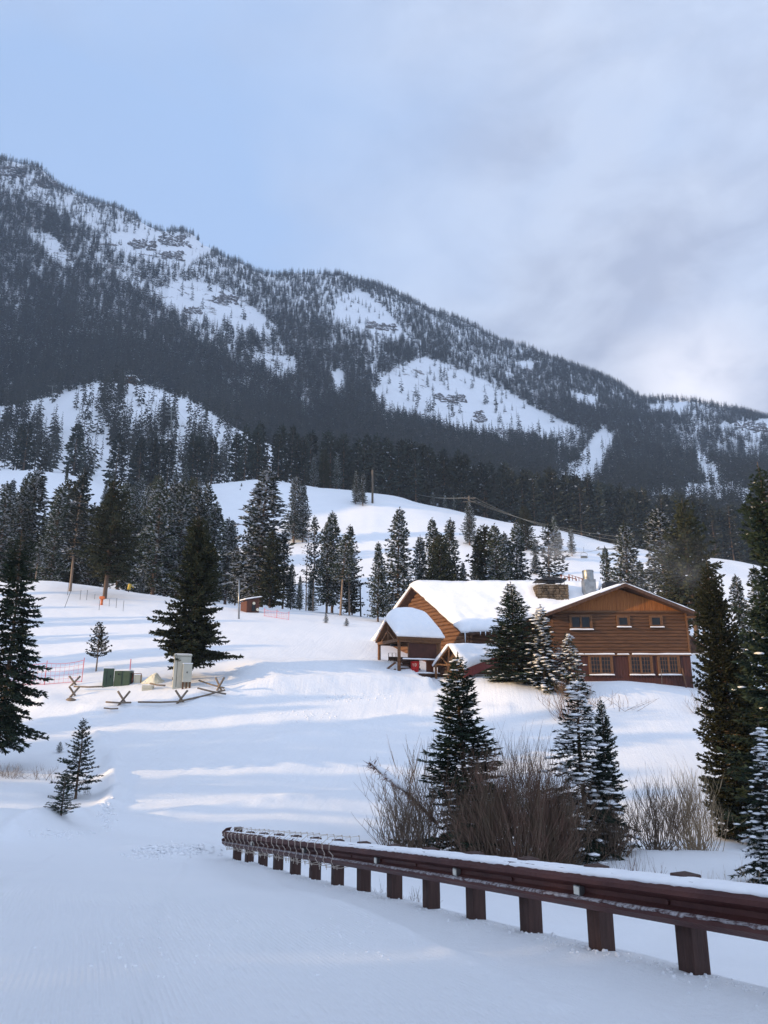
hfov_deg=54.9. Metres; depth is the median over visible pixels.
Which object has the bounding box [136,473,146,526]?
spruce tree
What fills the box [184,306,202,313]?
rock outcrop
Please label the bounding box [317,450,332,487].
spruce tree
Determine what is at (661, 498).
conifer tree
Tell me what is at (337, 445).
conifer tree
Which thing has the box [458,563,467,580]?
spruce tree
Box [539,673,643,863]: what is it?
spruce tree
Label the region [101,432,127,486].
conifer tree
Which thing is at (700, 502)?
conifer tree
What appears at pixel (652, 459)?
forest
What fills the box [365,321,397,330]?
rock outcrop
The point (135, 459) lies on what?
conifer tree
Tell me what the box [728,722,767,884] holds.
spruce tree
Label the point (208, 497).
spruce tree
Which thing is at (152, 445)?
conifer tree
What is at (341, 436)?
conifer tree
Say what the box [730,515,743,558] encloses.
conifer tree
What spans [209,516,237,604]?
spruce tree
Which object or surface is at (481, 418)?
rock outcrop
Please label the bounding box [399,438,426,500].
conifer tree
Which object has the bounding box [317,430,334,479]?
conifer tree
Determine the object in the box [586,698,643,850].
spruce tree
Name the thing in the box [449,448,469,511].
conifer tree
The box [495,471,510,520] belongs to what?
conifer tree
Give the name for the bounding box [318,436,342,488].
conifer tree
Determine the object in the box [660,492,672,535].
conifer tree
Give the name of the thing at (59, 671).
safety net
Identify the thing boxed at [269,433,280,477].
conifer tree
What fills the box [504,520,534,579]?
spruce tree
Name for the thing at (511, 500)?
conifer tree
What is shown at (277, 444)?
conifer tree
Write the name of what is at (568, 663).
spruce tree
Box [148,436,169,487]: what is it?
conifer tree
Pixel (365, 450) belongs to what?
conifer tree
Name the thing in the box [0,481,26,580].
spruce tree
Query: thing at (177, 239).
rock outcrop
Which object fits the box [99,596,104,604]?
snow hydrant
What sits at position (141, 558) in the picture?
spruce tree
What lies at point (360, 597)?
lamp post
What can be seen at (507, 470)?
conifer tree
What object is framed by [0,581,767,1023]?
ground
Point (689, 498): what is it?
conifer tree
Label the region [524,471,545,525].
conifer tree
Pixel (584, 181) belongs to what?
sky
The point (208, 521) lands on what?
spruce tree
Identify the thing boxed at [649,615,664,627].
window
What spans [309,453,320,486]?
spruce tree
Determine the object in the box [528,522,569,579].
pine tree
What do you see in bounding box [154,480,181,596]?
spruce tree
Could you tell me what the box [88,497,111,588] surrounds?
spruce tree
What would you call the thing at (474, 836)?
willow shrub
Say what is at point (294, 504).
spruce tree
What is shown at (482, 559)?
spruce tree
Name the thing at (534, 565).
spruce tree
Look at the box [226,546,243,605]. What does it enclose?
spruce tree
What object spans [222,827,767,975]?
guardrail
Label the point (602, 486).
conifer tree
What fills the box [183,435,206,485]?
conifer tree
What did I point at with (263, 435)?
conifer tree
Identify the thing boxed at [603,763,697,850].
willow shrub
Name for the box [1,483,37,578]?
spruce tree
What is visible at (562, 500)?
conifer tree
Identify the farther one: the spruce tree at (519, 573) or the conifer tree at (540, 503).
the conifer tree at (540, 503)
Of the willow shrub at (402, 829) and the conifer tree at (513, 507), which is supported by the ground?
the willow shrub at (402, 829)
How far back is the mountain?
920.15 m
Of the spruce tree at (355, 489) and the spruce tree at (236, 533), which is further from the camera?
the spruce tree at (355, 489)
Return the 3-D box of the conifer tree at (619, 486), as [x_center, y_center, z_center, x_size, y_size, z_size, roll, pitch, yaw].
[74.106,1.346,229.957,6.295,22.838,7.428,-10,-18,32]
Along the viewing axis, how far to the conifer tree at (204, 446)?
241.96 m
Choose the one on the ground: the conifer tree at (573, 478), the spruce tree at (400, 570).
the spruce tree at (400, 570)
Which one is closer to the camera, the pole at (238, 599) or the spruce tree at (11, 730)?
the spruce tree at (11, 730)
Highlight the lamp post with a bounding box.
[359,582,367,616]
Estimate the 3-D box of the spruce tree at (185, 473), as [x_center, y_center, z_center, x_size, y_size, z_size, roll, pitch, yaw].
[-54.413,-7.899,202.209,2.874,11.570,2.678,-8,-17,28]
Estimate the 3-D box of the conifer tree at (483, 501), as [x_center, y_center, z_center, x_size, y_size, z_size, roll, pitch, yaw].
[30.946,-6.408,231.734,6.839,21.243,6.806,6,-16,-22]
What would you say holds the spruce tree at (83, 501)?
on the hill
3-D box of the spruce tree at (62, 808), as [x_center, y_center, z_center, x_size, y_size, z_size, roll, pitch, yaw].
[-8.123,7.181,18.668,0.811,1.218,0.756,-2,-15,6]
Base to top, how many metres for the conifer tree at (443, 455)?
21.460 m
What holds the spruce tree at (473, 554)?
on the ground
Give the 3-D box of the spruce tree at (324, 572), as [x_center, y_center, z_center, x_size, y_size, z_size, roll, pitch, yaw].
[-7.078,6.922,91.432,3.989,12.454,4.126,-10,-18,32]
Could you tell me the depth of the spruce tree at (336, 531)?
95.83 m
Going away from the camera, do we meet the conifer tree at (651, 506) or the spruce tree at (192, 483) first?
the spruce tree at (192, 483)
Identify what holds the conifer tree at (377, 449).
on the hill
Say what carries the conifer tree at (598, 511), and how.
on the hill
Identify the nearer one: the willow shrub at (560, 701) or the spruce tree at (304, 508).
the willow shrub at (560, 701)
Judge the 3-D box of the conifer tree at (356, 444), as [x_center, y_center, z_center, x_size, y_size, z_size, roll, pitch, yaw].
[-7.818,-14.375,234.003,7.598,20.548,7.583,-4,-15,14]
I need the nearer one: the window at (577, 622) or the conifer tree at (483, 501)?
the window at (577, 622)
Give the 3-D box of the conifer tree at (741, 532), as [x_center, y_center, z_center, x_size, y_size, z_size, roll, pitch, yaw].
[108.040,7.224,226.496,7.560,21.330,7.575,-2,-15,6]
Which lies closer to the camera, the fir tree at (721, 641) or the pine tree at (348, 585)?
the fir tree at (721, 641)
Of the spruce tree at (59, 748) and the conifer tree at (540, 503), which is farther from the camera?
the conifer tree at (540, 503)
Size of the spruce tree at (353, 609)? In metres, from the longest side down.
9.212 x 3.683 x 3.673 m
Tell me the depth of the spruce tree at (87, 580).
113.09 m
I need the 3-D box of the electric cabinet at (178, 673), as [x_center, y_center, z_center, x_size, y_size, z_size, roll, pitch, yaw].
[-12.076,9.788,44.104,1.060,2.603,1.050,5,-16,-17]
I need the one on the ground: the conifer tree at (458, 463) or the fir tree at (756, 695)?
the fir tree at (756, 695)
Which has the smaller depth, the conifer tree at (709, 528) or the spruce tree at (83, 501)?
the spruce tree at (83, 501)
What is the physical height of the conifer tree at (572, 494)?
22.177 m
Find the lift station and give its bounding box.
[118,375,139,384]
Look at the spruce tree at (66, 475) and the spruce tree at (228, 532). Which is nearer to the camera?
the spruce tree at (228, 532)
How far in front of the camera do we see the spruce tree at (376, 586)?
82.37 m
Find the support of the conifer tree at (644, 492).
on the hill
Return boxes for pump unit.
[132,673,141,682]
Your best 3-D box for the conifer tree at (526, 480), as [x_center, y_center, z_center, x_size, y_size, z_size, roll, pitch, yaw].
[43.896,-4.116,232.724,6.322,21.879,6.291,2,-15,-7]
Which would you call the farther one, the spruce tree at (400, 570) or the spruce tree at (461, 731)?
the spruce tree at (400, 570)
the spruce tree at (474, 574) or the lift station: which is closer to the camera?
the spruce tree at (474, 574)
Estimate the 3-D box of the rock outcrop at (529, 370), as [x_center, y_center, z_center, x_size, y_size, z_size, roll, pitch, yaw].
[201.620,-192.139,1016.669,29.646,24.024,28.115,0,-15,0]
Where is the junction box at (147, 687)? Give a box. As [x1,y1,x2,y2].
[142,685,153,690]
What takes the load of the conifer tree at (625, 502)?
on the hill
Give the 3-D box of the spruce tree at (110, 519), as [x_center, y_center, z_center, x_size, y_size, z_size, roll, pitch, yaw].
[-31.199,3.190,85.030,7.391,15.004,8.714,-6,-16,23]
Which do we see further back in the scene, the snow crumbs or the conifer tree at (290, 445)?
the conifer tree at (290, 445)
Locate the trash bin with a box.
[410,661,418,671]
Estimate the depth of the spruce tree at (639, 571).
91.10 m
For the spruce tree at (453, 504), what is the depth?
215.01 m
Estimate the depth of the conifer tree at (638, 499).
229.68 m
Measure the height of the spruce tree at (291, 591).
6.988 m
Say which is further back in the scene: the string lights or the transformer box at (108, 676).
the transformer box at (108, 676)
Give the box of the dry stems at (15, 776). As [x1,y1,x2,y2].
[0,763,36,778]
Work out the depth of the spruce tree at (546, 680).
45.59 m
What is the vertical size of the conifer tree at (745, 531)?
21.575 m
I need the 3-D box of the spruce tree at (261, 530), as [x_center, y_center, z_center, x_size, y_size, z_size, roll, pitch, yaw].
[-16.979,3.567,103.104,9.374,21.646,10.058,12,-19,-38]
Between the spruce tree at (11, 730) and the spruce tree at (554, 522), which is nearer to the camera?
the spruce tree at (11, 730)
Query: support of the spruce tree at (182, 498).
on the ground
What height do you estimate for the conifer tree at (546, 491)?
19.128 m
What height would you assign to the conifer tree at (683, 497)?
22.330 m
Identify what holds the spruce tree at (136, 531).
on the hill
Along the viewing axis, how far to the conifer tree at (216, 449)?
236.34 m
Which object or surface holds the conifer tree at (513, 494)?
on the hill
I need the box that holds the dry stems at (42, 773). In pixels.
[17,762,68,779]
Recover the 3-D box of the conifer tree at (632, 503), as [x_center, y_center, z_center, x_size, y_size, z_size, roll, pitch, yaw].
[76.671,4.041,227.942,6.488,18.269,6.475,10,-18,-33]
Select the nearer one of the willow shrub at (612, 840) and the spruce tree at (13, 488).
the willow shrub at (612, 840)
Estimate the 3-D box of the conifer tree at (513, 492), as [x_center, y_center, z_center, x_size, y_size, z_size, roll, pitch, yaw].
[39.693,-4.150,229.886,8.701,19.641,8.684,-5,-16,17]
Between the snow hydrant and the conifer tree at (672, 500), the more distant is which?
the conifer tree at (672, 500)
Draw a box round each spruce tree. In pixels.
[0,467,49,575]
[0,478,16,544]
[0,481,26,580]
[0,531,53,755]
[1,472,39,531]
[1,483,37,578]
[15,479,92,583]
[30,503,60,580]
[32,484,71,581]
[43,772,80,815]
[49,718,103,798]
[56,742,63,752]
[62,475,90,582]
[65,469,68,479]
[69,477,146,598]
[69,505,98,581]
[76,520,103,586]
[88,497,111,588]
[98,480,142,589]
[99,484,107,506]
[108,469,115,491]
[115,505,141,591]
[126,475,180,594]
[126,485,141,547]
[127,502,161,593]
[130,485,155,556]
[135,567,146,593]
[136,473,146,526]
[138,479,200,595]
[140,475,161,538]
[146,516,244,670]
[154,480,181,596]
[172,471,180,499]
[179,484,215,595]
[181,464,188,491]
[182,478,201,517]
[196,481,220,551]
[203,518,214,595]
[205,502,224,601]
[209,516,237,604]
[222,466,297,606]
[223,522,239,582]
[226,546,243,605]
[229,504,265,600]
[249,530,290,607]
[281,475,307,542]
[281,564,296,609]
[287,483,311,542]
[293,576,304,609]
[304,577,317,610]
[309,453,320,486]
[312,522,344,613]
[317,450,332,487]
[318,513,347,612]
[331,454,343,488]
[338,557,364,614]
[350,470,360,503]
[357,473,367,505]
[364,541,395,621]
[381,507,422,611]
[387,652,530,855]
[411,537,429,580]
[416,519,451,579]
[425,533,456,580]
[430,491,434,504]
[437,519,461,580]
[443,493,446,506]
[451,495,455,508]
[458,501,478,544]
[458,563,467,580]
[463,524,504,580]
[468,533,480,577]
[470,563,478,580]
[480,581,552,682]
[481,523,513,580]
[499,531,515,579]
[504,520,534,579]
[517,505,539,549]
[523,604,567,692]
[529,538,540,574]
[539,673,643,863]
[547,516,563,556]
[551,633,594,697]
[567,526,576,553]
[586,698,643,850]
[599,547,616,586]
[605,520,655,592]
[635,505,691,628]
[635,560,649,591]
[652,498,747,635]
[728,575,760,656]
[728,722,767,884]
[745,565,766,636]
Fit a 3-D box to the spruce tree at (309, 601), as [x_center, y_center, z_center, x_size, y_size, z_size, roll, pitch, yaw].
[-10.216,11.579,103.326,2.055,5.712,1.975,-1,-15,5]
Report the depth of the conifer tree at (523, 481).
229.81 m
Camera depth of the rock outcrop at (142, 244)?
999.72 m
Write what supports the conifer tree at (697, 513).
on the hill
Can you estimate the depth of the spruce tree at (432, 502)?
216.15 m
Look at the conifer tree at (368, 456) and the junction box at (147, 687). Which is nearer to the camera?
the junction box at (147, 687)
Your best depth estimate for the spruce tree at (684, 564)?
74.74 m
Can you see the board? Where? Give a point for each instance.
(683, 676)
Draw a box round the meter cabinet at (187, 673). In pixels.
[182,663,192,688]
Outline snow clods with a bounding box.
[15,693,414,982]
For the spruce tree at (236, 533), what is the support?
on the hill
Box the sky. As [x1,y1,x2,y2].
[0,0,767,414]
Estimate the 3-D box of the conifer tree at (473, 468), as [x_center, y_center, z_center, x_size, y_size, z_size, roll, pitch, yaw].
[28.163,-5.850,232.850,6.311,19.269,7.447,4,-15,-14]
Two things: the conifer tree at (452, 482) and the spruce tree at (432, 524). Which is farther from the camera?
the conifer tree at (452, 482)
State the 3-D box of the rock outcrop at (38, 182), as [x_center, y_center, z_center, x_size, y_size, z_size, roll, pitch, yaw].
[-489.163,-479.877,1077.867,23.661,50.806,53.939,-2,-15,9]
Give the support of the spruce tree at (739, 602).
on the ground
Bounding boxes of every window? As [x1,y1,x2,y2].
[569,615,593,629]
[588,656,614,675]
[616,615,631,627]
[628,656,654,675]
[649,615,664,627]
[657,656,682,675]
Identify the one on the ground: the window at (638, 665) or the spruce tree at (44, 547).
the spruce tree at (44, 547)
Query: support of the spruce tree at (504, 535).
on the ground
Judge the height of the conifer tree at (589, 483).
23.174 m
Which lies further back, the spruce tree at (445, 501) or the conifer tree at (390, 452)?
the conifer tree at (390, 452)
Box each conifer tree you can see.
[7,422,25,469]
[11,421,35,469]
[61,422,89,476]
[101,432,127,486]
[128,437,143,481]
[128,438,151,490]
[141,434,159,482]
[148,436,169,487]
[161,440,175,487]
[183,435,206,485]
[185,432,202,478]
[190,435,209,486]
[201,435,224,483]
[226,432,242,481]
[227,433,242,479]
[237,423,253,480]
[243,431,260,478]
[247,423,268,479]
[251,420,269,474]
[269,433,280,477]
[270,423,290,480]
[270,432,285,479]
[284,423,298,482]
[289,431,302,483]
[294,435,309,483]
[299,434,310,482]
[303,430,319,485]
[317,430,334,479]
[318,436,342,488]
[329,439,342,488]
[332,433,352,489]
[333,434,353,489]
[345,445,357,489]
[349,436,368,489]
[355,440,373,487]
[357,445,376,488]
[365,442,381,484]
[365,445,380,489]
[375,437,395,494]
[376,445,401,496]
[378,438,396,493]
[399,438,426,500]
[403,451,425,501]
[414,446,437,505]
[427,455,442,504]
[437,447,452,500]
[438,450,452,508]
[445,461,460,506]
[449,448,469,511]
[452,456,472,511]
[456,453,477,508]
[460,455,476,512]
[470,464,484,513]
[474,460,493,516]
[474,462,497,517]
[478,465,493,517]
[493,461,518,521]
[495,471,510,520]
[499,473,520,521]
[501,469,523,522]
[503,477,521,522]
[508,472,521,519]
[515,471,536,525]
[517,467,531,504]
[520,469,536,523]
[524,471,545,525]
[530,477,550,526]
[537,475,555,526]
[542,465,559,520]
[542,466,567,524]
[543,472,564,530]
[544,471,561,525]
[558,475,577,529]
[558,477,573,525]
[560,471,581,527]
[563,482,579,532]
[564,479,583,532]
[565,473,583,533]
[569,476,592,535]
[573,472,587,532]
[579,474,603,534]
[582,485,598,537]
[586,483,611,540]
[591,493,608,531]
[592,481,609,534]
[594,479,614,531]
[602,483,622,541]
[614,483,631,536]
[618,494,632,535]
[626,489,645,546]
[626,497,645,547]
[629,500,647,548]
[632,490,645,544]
[635,487,653,544]
[635,491,651,547]
[641,501,660,541]
[653,493,671,546]
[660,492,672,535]
[668,491,681,533]
[670,491,694,546]
[671,492,699,551]
[686,493,705,542]
[689,505,709,549]
[694,496,712,546]
[700,499,725,550]
[704,504,730,559]
[714,506,729,558]
[721,502,741,560]
[727,504,752,563]
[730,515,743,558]
[742,509,752,557]
[744,517,758,563]
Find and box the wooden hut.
[240,596,261,612]
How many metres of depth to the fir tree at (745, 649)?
34.23 m
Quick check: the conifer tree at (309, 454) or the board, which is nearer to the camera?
the board
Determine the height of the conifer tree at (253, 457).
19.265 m
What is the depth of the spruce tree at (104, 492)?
180.99 m
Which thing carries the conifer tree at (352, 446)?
on the hill
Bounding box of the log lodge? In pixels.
[371,570,704,687]
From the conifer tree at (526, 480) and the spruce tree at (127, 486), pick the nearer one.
the spruce tree at (127, 486)
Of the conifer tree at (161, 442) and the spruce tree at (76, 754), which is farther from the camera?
the conifer tree at (161, 442)
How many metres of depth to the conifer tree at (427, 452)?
232.52 m
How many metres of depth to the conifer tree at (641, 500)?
229.59 m
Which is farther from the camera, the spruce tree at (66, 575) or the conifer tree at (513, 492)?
the conifer tree at (513, 492)
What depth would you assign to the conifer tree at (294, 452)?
234.21 m
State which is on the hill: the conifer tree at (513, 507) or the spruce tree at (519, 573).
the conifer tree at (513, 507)
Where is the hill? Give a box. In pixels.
[0,383,766,631]
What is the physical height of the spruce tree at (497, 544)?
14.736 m
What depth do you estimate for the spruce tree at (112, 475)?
182.72 m
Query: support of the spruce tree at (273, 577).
on the ground
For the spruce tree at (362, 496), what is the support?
on the hill
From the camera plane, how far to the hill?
195.16 m
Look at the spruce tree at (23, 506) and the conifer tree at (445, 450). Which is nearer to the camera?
the spruce tree at (23, 506)
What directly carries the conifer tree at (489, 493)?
on the hill
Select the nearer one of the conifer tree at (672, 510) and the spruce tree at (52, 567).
the spruce tree at (52, 567)
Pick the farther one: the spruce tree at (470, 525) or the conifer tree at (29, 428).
the conifer tree at (29, 428)
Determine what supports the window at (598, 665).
in the log lodge
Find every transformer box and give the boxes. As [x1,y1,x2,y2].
[102,667,114,687]
[113,669,133,686]
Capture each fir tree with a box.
[690,561,765,841]
[716,462,767,849]
[735,642,767,787]
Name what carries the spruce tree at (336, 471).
on the hill
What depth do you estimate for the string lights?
12.45 m
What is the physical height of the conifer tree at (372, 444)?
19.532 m
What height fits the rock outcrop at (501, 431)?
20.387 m
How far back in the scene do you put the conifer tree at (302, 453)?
232.80 m
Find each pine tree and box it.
[29,543,45,578]
[52,468,98,590]
[85,622,111,671]
[198,478,204,490]
[274,531,297,608]
[297,531,312,610]
[301,517,322,610]
[327,533,359,615]
[335,524,365,614]
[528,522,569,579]
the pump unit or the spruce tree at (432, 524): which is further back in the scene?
the spruce tree at (432, 524)
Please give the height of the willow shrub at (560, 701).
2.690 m
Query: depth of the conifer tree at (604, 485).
232.38 m
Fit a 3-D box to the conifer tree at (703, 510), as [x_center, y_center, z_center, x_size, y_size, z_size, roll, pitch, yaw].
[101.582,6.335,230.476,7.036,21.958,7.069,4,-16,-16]
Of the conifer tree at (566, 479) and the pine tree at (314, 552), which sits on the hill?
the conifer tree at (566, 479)
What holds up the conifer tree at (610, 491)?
on the hill
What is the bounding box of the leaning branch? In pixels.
[364,756,438,829]
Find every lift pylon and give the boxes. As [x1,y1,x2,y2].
[165,406,177,434]
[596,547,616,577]
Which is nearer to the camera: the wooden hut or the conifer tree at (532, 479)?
the wooden hut
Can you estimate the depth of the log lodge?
52.57 m
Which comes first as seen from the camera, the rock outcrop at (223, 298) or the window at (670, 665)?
the window at (670, 665)
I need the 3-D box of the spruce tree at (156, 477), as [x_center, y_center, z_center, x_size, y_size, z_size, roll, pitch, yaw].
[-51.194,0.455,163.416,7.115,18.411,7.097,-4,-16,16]
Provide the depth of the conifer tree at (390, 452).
231.78 m
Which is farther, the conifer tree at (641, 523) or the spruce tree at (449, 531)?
the conifer tree at (641, 523)
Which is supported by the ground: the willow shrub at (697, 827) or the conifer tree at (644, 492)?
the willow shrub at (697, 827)
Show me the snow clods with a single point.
(169, 850)
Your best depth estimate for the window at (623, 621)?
52.66 m
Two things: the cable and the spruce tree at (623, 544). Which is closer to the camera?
the spruce tree at (623, 544)
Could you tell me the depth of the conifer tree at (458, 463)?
230.02 m
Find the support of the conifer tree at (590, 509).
on the hill
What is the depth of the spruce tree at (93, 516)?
127.34 m
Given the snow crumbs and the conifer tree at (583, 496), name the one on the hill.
the conifer tree at (583, 496)
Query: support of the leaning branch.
attached to the willow shrub at (402, 829)
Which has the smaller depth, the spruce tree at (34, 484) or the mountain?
the spruce tree at (34, 484)
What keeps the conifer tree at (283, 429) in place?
on the hill
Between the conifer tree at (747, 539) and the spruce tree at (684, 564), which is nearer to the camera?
the spruce tree at (684, 564)
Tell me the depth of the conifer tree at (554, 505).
229.02 m
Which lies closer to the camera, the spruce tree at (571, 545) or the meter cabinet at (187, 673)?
the meter cabinet at (187, 673)
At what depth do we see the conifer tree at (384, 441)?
234.71 m
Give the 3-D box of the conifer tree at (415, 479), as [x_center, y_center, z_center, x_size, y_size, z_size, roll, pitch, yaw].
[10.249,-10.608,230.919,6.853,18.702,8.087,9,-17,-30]
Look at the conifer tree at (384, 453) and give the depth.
232.99 m
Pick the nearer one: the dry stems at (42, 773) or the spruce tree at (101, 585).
the dry stems at (42, 773)
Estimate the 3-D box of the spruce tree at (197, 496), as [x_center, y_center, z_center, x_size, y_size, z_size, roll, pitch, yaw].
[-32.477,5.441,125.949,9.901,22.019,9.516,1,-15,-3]
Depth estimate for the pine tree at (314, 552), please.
101.59 m
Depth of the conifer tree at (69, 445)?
233.48 m
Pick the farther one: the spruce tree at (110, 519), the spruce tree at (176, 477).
the spruce tree at (176, 477)
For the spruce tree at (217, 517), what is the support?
on the hill
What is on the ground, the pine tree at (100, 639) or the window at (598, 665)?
the pine tree at (100, 639)
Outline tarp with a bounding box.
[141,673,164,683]
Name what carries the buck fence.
on the ground
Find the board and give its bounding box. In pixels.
[681,668,686,687]
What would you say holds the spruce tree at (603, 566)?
on the ground
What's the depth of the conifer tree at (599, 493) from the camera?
228.34 m
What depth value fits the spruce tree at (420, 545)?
99.63 m
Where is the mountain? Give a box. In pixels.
[0,159,767,502]
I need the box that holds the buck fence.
[68,676,225,709]
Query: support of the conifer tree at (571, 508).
on the hill
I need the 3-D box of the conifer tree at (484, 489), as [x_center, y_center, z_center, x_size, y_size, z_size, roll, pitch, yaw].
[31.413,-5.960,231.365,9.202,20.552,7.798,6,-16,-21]
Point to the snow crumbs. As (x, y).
(669, 969)
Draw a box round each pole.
[238,580,239,618]
[371,470,373,502]
[463,496,475,513]
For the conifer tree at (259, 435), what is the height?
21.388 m
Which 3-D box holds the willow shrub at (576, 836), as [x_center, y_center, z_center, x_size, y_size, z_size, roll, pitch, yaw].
[4.539,8.357,20.591,2.810,3.022,2.037,-7,-16,24]
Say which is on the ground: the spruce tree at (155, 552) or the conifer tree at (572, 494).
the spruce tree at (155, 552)
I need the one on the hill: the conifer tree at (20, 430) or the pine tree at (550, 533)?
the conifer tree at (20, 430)
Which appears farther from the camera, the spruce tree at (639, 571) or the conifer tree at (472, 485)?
the conifer tree at (472, 485)
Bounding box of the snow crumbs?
[226,859,765,1006]
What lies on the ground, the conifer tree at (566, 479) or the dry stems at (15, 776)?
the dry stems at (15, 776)
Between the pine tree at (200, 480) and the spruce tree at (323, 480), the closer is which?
the pine tree at (200, 480)
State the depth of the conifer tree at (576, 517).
227.98 m
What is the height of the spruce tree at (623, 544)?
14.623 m
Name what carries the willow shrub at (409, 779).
on the ground
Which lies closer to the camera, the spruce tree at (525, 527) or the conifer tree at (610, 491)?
the spruce tree at (525, 527)
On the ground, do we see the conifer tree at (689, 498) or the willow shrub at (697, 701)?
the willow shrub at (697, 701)
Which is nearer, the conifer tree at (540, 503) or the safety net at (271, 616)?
the safety net at (271, 616)
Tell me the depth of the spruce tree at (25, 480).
162.99 m
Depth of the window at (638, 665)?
51.87 m
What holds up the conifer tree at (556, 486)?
on the hill
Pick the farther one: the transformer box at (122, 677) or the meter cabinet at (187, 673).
the transformer box at (122, 677)
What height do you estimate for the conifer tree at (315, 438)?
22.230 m
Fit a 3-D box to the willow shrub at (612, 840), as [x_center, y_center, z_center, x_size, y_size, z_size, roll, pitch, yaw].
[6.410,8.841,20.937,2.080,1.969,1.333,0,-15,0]
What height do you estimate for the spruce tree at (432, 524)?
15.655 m
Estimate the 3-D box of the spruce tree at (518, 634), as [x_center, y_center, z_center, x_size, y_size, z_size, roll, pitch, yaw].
[7.997,7.821,47.385,4.814,6.736,4.596,-12,-19,37]
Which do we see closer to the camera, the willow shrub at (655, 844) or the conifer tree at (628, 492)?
the willow shrub at (655, 844)
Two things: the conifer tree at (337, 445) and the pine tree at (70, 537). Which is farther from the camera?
the conifer tree at (337, 445)
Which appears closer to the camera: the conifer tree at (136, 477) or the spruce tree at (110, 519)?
the spruce tree at (110, 519)
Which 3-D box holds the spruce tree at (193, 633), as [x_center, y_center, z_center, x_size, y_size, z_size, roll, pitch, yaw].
[-12.056,5.563,47.109,5.088,11.006,5.740,-12,-19,37]
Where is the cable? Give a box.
[475,500,612,539]
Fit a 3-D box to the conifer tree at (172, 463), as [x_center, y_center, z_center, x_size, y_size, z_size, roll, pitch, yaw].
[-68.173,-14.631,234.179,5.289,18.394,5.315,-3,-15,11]
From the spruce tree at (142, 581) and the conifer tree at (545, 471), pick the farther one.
the conifer tree at (545, 471)
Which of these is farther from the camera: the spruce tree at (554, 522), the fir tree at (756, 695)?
the spruce tree at (554, 522)
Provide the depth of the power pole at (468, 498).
197.47 m
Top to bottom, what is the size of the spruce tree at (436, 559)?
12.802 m
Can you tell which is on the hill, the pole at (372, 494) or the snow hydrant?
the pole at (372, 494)
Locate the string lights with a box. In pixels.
[224,827,359,869]
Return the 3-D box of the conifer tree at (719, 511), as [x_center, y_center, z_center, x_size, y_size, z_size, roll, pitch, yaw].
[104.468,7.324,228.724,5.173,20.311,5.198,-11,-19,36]
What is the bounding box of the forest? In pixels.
[0,153,767,564]
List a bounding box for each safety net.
[11,658,84,684]
[264,608,288,619]
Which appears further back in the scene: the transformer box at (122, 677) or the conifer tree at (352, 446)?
the conifer tree at (352, 446)
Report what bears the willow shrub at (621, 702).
on the ground
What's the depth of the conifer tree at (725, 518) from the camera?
225.81 m
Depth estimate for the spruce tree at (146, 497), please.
148.77 m
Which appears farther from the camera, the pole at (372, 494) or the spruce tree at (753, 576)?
the pole at (372, 494)
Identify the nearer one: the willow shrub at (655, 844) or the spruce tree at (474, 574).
the willow shrub at (655, 844)
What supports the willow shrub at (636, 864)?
on the ground
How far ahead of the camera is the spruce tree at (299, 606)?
99.27 m
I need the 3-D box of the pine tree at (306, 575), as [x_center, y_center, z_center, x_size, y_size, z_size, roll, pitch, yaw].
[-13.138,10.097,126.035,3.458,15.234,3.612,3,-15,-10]
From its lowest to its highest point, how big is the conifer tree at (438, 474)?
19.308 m
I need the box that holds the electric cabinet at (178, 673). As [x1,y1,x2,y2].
[172,654,191,688]
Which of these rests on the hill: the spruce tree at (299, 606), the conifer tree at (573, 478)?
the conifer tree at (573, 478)
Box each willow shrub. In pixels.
[352,772,452,847]
[355,721,647,863]
[362,734,458,846]
[408,886,441,902]
[430,770,521,855]
[515,765,601,865]
[536,675,612,720]
[583,787,644,860]
[590,693,656,711]
[595,843,665,873]
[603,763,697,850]
[632,753,743,850]
[685,690,712,715]
[717,857,760,882]
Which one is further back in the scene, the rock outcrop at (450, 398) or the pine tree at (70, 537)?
the rock outcrop at (450, 398)
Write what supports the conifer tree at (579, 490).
on the hill
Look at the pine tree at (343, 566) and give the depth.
89.33 m
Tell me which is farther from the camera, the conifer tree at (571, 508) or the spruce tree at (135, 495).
the conifer tree at (571, 508)
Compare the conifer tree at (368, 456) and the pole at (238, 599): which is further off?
the conifer tree at (368, 456)
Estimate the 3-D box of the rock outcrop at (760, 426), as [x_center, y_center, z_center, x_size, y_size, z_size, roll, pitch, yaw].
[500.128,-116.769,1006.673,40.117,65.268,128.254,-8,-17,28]
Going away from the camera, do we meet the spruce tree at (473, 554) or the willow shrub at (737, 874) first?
the willow shrub at (737, 874)
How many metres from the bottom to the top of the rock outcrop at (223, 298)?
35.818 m
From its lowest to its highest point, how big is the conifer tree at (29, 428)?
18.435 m
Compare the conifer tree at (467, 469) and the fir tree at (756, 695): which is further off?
the conifer tree at (467, 469)
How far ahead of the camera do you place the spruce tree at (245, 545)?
106.44 m
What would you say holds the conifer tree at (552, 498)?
on the hill
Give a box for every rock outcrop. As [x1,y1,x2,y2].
[0,165,25,177]
[32,178,58,188]
[127,238,156,250]
[158,234,192,247]
[160,250,184,260]
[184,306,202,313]
[212,294,239,304]
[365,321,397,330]
[434,393,467,403]
[472,410,487,422]
[496,428,537,436]
[521,368,536,375]
[734,421,767,432]
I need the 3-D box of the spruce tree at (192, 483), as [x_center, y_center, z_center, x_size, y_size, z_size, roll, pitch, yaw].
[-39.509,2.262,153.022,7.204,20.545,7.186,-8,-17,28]
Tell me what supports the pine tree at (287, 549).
on the ground
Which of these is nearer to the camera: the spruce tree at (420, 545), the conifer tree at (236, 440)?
the spruce tree at (420, 545)

